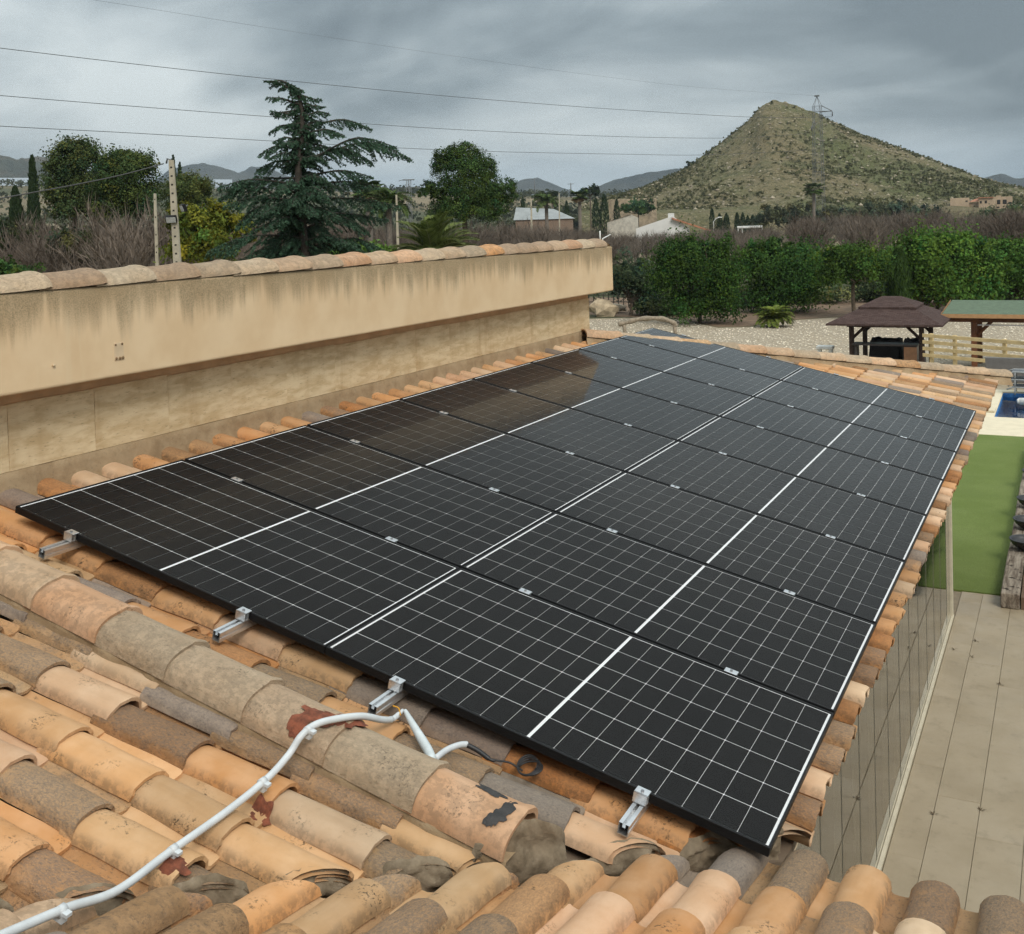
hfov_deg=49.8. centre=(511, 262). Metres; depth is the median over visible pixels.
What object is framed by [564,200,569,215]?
cypress tree
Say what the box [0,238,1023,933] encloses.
house
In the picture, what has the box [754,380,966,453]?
solar panel
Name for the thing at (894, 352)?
covered furniture
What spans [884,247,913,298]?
cypress tree
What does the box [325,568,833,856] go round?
solar panel
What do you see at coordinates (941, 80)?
sky
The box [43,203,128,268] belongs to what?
bare tree
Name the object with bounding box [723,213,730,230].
cypress tree
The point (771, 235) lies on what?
bare tree
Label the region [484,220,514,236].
bare tree
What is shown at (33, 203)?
cypress tree
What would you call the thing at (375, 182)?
fan palm
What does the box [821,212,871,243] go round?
bare tree
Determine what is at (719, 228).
orchard
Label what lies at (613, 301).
boundary fence
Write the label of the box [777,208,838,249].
bare tree
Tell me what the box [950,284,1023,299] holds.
shrub
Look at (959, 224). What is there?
bare tree
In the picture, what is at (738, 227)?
white canopy
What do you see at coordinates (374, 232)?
bare tree
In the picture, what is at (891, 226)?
bare tree
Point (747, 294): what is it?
shrub
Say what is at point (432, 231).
feather palm
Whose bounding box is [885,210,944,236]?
bare tree
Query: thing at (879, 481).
solar panel
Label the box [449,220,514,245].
bare tree
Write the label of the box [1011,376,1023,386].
sun lounger
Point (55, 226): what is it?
bare tree
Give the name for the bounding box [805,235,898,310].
mulberry tree
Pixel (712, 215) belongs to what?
cypress tree
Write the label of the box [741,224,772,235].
bare tree
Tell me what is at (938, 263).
leafy tree
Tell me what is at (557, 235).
bare tree
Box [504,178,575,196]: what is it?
mountain
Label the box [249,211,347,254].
bare tree
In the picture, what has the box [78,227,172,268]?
bare tree
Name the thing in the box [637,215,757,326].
broadleaf shrub
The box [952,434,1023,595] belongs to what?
lawn
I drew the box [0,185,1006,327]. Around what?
ground
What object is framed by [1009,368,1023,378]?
sun lounger
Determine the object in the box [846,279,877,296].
shrub
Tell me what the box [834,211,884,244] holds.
bare tree
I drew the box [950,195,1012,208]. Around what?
ruined farmhouse
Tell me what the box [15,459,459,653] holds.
solar panel
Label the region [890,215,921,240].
bare tree
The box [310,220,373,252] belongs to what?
bare tree
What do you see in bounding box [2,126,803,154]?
overhead wire
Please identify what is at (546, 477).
solar panel
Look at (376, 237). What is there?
bare tree
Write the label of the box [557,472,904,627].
solar panel
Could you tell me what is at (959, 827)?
patio
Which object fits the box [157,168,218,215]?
aleppo pine
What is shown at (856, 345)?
bar table
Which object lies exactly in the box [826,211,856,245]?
bare tree
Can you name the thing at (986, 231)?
bare tree
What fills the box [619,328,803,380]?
solar panel
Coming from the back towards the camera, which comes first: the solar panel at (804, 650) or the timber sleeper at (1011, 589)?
the timber sleeper at (1011, 589)
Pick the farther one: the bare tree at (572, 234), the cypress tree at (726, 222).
the cypress tree at (726, 222)
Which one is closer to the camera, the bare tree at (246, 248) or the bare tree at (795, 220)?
the bare tree at (246, 248)
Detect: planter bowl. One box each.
[1009,534,1023,550]
[1013,515,1023,528]
[1017,495,1023,505]
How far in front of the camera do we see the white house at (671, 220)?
193.00 m
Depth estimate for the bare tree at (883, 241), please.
85.40 m
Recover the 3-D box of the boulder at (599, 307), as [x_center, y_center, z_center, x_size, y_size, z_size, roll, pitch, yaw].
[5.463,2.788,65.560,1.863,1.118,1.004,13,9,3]
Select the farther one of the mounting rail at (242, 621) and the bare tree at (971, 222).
the bare tree at (971, 222)
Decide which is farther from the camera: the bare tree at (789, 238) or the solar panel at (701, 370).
the bare tree at (789, 238)
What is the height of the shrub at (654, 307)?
1.966 m
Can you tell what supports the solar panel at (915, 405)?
on the mounting rail at (634, 814)
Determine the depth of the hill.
337.38 m
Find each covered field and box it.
[0,178,27,185]
[211,179,231,188]
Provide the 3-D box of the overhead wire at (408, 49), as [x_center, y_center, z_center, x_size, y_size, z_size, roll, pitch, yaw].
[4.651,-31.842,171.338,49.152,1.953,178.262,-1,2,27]
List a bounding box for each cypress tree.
[8,185,26,255]
[25,153,41,236]
[178,161,181,176]
[520,196,524,207]
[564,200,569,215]
[591,197,601,235]
[599,194,610,235]
[613,199,620,219]
[709,208,715,229]
[716,213,722,229]
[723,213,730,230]
[734,212,740,230]
[740,212,745,233]
[744,215,750,234]
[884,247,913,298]
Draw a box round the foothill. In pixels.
[0,155,160,187]
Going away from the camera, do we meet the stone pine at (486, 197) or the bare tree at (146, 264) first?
the bare tree at (146, 264)
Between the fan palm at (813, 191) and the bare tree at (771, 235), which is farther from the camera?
the fan palm at (813, 191)
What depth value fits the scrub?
333.36 m
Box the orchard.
[366,210,1016,257]
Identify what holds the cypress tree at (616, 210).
on the ground at (8, 190)
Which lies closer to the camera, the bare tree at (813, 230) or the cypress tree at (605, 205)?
the bare tree at (813, 230)
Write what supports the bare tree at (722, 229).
on the ground at (8, 190)
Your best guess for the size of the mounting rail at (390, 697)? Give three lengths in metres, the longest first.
9.535 x 0.088 x 0.060 m
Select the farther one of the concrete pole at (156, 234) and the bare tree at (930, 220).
the bare tree at (930, 220)
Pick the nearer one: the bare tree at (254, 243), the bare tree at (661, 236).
the bare tree at (254, 243)
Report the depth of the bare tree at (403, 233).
102.20 m
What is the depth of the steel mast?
111.31 m
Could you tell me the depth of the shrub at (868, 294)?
70.28 m
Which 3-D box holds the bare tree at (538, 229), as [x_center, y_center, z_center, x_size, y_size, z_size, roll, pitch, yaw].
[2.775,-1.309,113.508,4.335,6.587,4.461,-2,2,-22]
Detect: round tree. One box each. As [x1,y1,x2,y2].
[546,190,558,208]
[576,183,600,231]
[619,195,656,227]
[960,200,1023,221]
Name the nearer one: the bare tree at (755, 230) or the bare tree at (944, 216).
the bare tree at (944, 216)
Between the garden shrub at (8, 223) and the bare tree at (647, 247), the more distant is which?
the bare tree at (647, 247)
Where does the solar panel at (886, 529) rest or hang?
on the mounting rail at (390, 697)
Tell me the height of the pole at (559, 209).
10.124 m
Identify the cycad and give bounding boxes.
[753,305,795,327]
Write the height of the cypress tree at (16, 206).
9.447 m
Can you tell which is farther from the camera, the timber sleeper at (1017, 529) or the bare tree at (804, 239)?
the bare tree at (804, 239)
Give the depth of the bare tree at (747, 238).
102.90 m
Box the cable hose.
[403,709,435,758]
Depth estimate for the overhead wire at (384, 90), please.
158.72 m
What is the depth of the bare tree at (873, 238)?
89.91 m
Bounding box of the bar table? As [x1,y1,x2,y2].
[852,342,918,361]
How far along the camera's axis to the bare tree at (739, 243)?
84.60 m
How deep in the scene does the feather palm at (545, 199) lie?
174.23 m
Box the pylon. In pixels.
[811,95,832,218]
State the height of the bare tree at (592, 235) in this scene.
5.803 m
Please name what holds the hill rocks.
on the hill
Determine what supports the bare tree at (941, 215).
on the ground at (8, 190)
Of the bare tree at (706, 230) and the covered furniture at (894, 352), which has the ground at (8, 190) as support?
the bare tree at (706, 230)
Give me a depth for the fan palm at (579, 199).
167.25 m
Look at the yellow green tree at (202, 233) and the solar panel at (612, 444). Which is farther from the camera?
the yellow green tree at (202, 233)
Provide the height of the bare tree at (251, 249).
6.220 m
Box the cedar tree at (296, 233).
[204,79,413,260]
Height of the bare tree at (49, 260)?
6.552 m
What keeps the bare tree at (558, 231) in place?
on the ground at (8, 190)
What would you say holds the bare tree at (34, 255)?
on the ground at (8, 190)
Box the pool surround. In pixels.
[979,389,1023,436]
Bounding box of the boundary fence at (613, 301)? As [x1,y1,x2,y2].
[588,293,781,310]
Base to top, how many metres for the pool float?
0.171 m
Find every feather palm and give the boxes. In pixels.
[363,188,415,246]
[388,211,479,251]
[530,194,564,228]
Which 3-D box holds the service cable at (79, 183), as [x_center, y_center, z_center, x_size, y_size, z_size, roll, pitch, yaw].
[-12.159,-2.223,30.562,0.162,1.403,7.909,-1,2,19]
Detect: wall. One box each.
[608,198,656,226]
[985,357,1023,382]
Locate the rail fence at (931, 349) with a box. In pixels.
[922,333,1023,364]
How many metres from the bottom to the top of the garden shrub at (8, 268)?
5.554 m
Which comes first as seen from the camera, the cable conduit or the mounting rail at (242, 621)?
the cable conduit
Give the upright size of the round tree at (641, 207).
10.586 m
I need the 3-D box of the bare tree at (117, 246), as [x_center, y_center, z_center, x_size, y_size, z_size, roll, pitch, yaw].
[-18.453,1.215,49.666,6.350,6.887,5.043,0,2,38]
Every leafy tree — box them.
[871,217,1022,309]
[976,226,1023,299]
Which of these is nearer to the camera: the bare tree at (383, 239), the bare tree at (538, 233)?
the bare tree at (383, 239)
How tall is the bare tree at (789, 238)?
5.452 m
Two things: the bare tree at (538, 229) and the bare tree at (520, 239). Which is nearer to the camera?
the bare tree at (520, 239)
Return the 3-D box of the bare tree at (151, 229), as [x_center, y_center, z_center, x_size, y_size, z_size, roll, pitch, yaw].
[-16.206,0.738,49.069,5.721,7.812,7.203,-2,2,-25]
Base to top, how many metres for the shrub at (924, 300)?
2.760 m
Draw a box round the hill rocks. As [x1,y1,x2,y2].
[582,102,1023,209]
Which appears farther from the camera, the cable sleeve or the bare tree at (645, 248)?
the bare tree at (645, 248)
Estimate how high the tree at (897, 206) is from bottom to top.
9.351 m
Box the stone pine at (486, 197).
[417,139,520,246]
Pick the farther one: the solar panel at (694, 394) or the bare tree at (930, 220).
the bare tree at (930, 220)
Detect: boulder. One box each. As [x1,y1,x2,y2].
[589,298,618,316]
[613,303,626,310]
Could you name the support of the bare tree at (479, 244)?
on the ground at (8, 190)
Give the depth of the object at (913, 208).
236.43 m
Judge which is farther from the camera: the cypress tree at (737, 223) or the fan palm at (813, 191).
the cypress tree at (737, 223)
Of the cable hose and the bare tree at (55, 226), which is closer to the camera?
the cable hose
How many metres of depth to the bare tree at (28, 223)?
51.87 m
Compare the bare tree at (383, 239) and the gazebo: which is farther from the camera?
the bare tree at (383, 239)
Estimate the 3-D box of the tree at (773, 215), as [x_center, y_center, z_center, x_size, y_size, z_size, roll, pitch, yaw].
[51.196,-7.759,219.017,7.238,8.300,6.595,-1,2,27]
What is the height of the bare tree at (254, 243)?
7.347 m
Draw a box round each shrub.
[0,213,37,258]
[0,254,45,274]
[38,226,109,267]
[330,237,396,253]
[588,245,669,314]
[625,292,692,316]
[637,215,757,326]
[725,278,799,304]
[732,228,843,313]
[785,280,862,304]
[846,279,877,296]
[855,278,886,301]
[883,287,964,305]
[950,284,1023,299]
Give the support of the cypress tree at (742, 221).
on the ground at (8, 190)
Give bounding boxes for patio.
[882,383,1023,912]
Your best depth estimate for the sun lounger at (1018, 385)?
29.00 m
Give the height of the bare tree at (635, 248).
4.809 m
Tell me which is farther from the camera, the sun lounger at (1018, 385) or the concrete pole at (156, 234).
the concrete pole at (156, 234)
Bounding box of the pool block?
[986,406,995,412]
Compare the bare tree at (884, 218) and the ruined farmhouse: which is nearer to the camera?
the bare tree at (884, 218)
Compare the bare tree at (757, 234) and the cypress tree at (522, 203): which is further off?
the cypress tree at (522, 203)
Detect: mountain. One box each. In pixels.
[152,163,352,191]
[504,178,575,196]
[597,168,1023,194]
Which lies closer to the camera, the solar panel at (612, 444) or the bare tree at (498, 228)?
the solar panel at (612, 444)
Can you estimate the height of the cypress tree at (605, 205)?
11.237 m
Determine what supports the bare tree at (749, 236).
on the ground at (8, 190)
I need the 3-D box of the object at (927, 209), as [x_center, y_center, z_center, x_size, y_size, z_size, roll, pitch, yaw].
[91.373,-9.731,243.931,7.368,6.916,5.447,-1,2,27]
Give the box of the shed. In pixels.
[514,208,574,231]
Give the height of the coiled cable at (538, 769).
0.098 m
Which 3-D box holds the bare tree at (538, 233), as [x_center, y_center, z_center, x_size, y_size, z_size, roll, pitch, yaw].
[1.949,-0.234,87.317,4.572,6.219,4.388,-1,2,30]
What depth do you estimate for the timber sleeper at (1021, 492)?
18.12 m
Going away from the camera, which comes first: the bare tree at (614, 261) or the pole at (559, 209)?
the bare tree at (614, 261)
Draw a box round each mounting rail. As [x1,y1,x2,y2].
[38,334,685,558]
[212,356,770,642]
[367,373,838,714]
[617,398,934,836]
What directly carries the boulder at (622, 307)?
on the soil bed
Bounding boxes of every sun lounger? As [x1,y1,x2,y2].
[1007,383,1023,394]
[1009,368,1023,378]
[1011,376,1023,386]
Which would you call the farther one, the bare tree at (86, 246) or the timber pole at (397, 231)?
the timber pole at (397, 231)
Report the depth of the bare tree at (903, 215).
109.17 m
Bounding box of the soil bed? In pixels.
[589,297,1020,326]
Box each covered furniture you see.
[869,336,902,359]
[903,337,925,361]
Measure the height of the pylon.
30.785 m
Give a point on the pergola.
(976, 313)
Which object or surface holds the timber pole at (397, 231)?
on the ground at (8, 190)
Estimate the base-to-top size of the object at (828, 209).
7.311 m
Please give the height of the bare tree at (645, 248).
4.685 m
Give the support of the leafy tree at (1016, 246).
on the soil bed
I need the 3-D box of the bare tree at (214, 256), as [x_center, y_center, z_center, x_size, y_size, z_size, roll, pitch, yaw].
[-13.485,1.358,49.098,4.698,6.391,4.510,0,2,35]
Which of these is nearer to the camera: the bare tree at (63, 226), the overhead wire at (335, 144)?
the bare tree at (63, 226)
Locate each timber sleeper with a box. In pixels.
[1000,548,1023,609]
[1009,506,1023,548]
[1016,481,1023,507]
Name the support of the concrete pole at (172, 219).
on the ground at (8, 190)
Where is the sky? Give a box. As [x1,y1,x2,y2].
[0,0,1023,191]
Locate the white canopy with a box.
[737,226,762,231]
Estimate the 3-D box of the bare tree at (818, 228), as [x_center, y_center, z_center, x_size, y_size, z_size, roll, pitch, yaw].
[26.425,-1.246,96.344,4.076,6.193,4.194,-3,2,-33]
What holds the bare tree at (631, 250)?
on the ground at (8, 190)
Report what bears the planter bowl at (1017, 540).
on the timber sleeper at (1011, 589)
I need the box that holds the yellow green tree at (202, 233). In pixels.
[152,197,256,263]
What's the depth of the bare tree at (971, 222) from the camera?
104.03 m
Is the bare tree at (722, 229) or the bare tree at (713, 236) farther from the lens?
the bare tree at (722, 229)
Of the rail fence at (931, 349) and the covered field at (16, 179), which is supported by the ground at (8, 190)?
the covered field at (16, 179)
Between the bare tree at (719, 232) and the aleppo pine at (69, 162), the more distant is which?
the bare tree at (719, 232)
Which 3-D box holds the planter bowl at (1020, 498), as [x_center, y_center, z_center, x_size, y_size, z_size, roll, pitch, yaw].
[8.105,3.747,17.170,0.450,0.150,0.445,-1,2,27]
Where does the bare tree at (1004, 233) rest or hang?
on the ground at (8, 190)
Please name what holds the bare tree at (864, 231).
on the ground at (8, 190)
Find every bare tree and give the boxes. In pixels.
[0,204,57,263]
[0,214,53,263]
[3,231,94,272]
[9,209,70,237]
[11,222,107,271]
[17,224,89,272]
[31,208,88,264]
[32,215,171,267]
[35,215,110,241]
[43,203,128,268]
[47,188,171,271]
[69,219,160,268]
[78,197,202,265]
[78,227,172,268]
[81,201,202,262]
[131,217,198,264]
[158,233,256,263]
[220,231,257,258]
[231,223,284,259]
[234,229,283,260]
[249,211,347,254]
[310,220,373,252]
[351,226,402,244]
[357,223,386,246]
[361,231,402,249]
[380,226,417,243]
[392,230,416,247]
[402,238,418,244]
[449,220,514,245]
[457,227,487,247]
[461,223,493,244]
[471,219,515,244]
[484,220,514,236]
[488,215,534,243]
[511,218,549,236]
[511,231,531,243]
[513,219,584,242]
[515,220,557,242]
[519,222,553,241]
[525,225,576,239]
[530,228,582,241]
[541,226,572,236]
[551,229,586,239]
[559,226,590,239]
[575,226,624,254]
[575,227,607,240]
[609,232,631,267]
[612,237,643,265]
[616,230,634,257]
[619,235,661,265]
[620,239,643,264]
[635,235,659,259]
[642,230,666,255]
[644,228,678,250]
[662,229,712,288]
[699,227,723,239]
[699,231,729,245]
[707,225,736,242]
[709,225,731,240]
[717,229,757,250]
[730,227,768,279]
[730,235,766,282]
[732,225,774,244]
[737,228,761,273]
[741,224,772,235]
[751,228,784,240]
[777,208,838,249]
[778,227,829,249]
[783,217,808,238]
[783,222,800,241]
[787,214,810,226]
[787,215,832,239]
[790,220,839,250]
[794,217,839,246]
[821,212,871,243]
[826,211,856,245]
[830,216,862,243]
[832,214,850,241]
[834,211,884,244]
[835,219,889,247]
[840,203,890,246]
[843,212,881,231]
[848,221,898,253]
[849,220,891,248]
[867,210,907,237]
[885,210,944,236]
[886,212,917,239]
[889,206,914,239]
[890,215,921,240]
[905,204,948,234]
[925,220,971,232]
[926,206,954,225]
[927,209,957,224]
[929,208,988,233]
[957,212,985,238]
[958,207,1003,254]
[969,205,1021,245]
[979,204,1023,239]
[984,220,1022,238]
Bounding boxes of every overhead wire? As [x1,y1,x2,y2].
[0,95,806,137]
[1,48,806,117]
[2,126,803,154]
[96,0,810,95]
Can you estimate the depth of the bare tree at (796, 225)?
111.90 m
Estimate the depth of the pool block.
26.43 m
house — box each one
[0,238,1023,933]
[607,214,637,248]
[636,213,708,251]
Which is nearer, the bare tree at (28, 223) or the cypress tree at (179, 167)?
the bare tree at (28, 223)
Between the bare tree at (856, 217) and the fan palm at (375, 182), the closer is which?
the fan palm at (375, 182)
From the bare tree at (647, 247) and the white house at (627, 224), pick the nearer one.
the bare tree at (647, 247)
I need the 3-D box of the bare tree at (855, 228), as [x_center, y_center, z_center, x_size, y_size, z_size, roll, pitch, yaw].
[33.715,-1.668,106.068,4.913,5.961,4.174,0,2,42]
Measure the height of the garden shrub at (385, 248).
5.653 m
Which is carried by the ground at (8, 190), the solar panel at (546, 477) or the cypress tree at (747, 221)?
the cypress tree at (747, 221)
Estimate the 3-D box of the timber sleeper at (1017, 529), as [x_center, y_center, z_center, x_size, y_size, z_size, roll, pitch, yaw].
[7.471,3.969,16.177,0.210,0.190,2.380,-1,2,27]
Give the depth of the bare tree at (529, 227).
125.16 m
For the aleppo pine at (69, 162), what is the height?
11.897 m
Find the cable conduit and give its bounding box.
[0,709,403,933]
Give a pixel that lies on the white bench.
(820, 348)
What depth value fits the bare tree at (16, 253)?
48.38 m
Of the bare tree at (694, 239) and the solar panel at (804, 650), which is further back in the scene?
the bare tree at (694, 239)
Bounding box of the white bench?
[816,345,834,352]
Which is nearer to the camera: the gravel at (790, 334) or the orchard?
the gravel at (790, 334)
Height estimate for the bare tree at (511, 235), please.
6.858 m
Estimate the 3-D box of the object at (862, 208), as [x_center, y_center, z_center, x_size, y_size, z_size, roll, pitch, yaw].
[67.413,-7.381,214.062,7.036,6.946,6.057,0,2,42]
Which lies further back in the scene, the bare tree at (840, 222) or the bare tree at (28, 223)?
the bare tree at (840, 222)
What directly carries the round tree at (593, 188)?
on the ground at (8, 190)
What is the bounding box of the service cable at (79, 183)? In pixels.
[0,163,163,198]
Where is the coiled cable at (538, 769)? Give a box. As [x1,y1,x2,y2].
[466,743,542,775]
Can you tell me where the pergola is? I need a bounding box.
[941,300,1023,366]
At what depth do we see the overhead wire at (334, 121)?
145.82 m
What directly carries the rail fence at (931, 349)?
on the gravel at (790, 334)
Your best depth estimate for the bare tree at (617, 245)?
85.14 m
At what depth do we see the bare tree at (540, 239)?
70.94 m
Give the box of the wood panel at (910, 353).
[904,347,916,360]
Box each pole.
[154,193,158,265]
[165,158,187,262]
[395,195,398,248]
[559,193,559,226]
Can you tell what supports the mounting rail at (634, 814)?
attached to the house at (144, 718)
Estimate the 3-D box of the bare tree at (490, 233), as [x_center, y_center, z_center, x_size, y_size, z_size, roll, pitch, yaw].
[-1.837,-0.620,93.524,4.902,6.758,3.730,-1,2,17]
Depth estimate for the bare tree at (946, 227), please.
89.25 m
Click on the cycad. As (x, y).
(774, 316)
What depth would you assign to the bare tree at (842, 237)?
111.61 m
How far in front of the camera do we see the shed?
215.19 m
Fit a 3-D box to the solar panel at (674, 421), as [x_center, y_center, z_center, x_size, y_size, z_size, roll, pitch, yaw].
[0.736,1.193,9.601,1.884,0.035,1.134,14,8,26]
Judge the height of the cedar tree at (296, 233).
6.840 m
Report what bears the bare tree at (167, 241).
on the ground at (8, 190)
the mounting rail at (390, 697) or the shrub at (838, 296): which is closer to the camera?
the mounting rail at (390, 697)
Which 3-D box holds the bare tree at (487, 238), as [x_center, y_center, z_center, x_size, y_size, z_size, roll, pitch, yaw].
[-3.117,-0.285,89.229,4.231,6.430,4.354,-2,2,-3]
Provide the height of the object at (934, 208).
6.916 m
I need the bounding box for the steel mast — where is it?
[400,179,413,235]
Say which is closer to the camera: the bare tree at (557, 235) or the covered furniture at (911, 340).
the covered furniture at (911, 340)
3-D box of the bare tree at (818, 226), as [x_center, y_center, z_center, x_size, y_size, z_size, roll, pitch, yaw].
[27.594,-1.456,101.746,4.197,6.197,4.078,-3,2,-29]
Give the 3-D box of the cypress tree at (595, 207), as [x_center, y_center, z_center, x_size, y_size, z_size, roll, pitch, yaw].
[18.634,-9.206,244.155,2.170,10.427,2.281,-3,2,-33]
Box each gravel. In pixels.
[589,317,1023,366]
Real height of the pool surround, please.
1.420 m
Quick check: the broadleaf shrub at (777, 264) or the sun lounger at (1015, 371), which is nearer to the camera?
the sun lounger at (1015, 371)
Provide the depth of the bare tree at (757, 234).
99.40 m
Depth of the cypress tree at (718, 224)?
227.48 m
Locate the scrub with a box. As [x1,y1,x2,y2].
[581,101,1023,210]
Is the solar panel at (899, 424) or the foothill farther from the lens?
the foothill
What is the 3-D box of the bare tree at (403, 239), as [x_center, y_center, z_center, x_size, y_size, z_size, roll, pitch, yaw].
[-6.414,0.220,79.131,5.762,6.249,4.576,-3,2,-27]
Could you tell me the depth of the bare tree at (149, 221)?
55.43 m
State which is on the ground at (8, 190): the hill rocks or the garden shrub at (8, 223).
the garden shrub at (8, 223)
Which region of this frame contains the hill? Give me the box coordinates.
[581,100,1023,234]
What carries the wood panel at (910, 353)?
on the gravel at (790, 334)
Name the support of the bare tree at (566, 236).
on the ground at (8, 190)
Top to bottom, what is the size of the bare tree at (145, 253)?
7.858 m
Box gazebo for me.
[826,296,951,361]
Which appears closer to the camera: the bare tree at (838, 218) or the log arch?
the log arch
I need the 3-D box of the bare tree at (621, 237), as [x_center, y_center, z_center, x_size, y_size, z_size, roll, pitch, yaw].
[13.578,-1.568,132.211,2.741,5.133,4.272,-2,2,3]
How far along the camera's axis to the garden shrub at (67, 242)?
46.00 m
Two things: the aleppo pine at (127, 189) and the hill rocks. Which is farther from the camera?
the hill rocks
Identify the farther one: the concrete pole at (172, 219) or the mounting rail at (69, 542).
the concrete pole at (172, 219)
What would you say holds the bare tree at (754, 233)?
on the ground at (8, 190)
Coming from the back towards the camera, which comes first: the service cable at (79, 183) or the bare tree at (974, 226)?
the bare tree at (974, 226)
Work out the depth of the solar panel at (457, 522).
6.44 m
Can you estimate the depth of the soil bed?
64.44 m
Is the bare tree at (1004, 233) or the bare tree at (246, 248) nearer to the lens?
the bare tree at (246, 248)
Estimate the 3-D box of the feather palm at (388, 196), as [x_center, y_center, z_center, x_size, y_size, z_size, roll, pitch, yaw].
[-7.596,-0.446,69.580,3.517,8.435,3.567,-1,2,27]
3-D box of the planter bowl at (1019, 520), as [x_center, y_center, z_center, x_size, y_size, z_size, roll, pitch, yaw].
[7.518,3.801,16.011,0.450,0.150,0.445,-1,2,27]
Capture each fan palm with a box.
[349,179,388,241]
[570,189,588,233]
[802,183,824,220]
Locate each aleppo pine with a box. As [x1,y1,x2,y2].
[35,129,108,233]
[78,143,169,235]
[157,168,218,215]
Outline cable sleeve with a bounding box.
[435,741,467,759]
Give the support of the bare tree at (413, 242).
on the ground at (8, 190)
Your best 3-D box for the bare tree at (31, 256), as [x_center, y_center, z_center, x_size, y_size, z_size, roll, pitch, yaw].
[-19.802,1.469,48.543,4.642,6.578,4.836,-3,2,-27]
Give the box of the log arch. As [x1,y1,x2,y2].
[618,316,677,333]
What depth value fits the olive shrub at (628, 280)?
65.27 m
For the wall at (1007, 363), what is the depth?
31.14 m
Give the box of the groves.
[0,178,641,232]
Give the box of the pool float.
[1017,398,1023,404]
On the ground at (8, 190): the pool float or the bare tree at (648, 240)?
the bare tree at (648, 240)
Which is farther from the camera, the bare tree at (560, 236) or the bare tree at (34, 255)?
the bare tree at (560, 236)
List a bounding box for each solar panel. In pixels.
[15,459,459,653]
[185,425,554,568]
[307,399,623,512]
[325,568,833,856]
[400,379,676,471]
[463,512,875,716]
[472,362,718,440]
[531,349,752,415]
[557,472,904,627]
[579,337,779,396]
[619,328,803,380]
[626,441,926,565]
[679,416,942,518]
[720,397,956,481]
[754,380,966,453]
[782,367,975,430]
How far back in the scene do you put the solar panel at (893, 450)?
9.77 m
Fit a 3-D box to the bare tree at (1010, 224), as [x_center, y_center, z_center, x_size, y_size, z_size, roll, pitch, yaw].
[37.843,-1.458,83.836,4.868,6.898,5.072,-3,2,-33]
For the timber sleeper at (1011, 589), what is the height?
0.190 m
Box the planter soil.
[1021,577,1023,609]

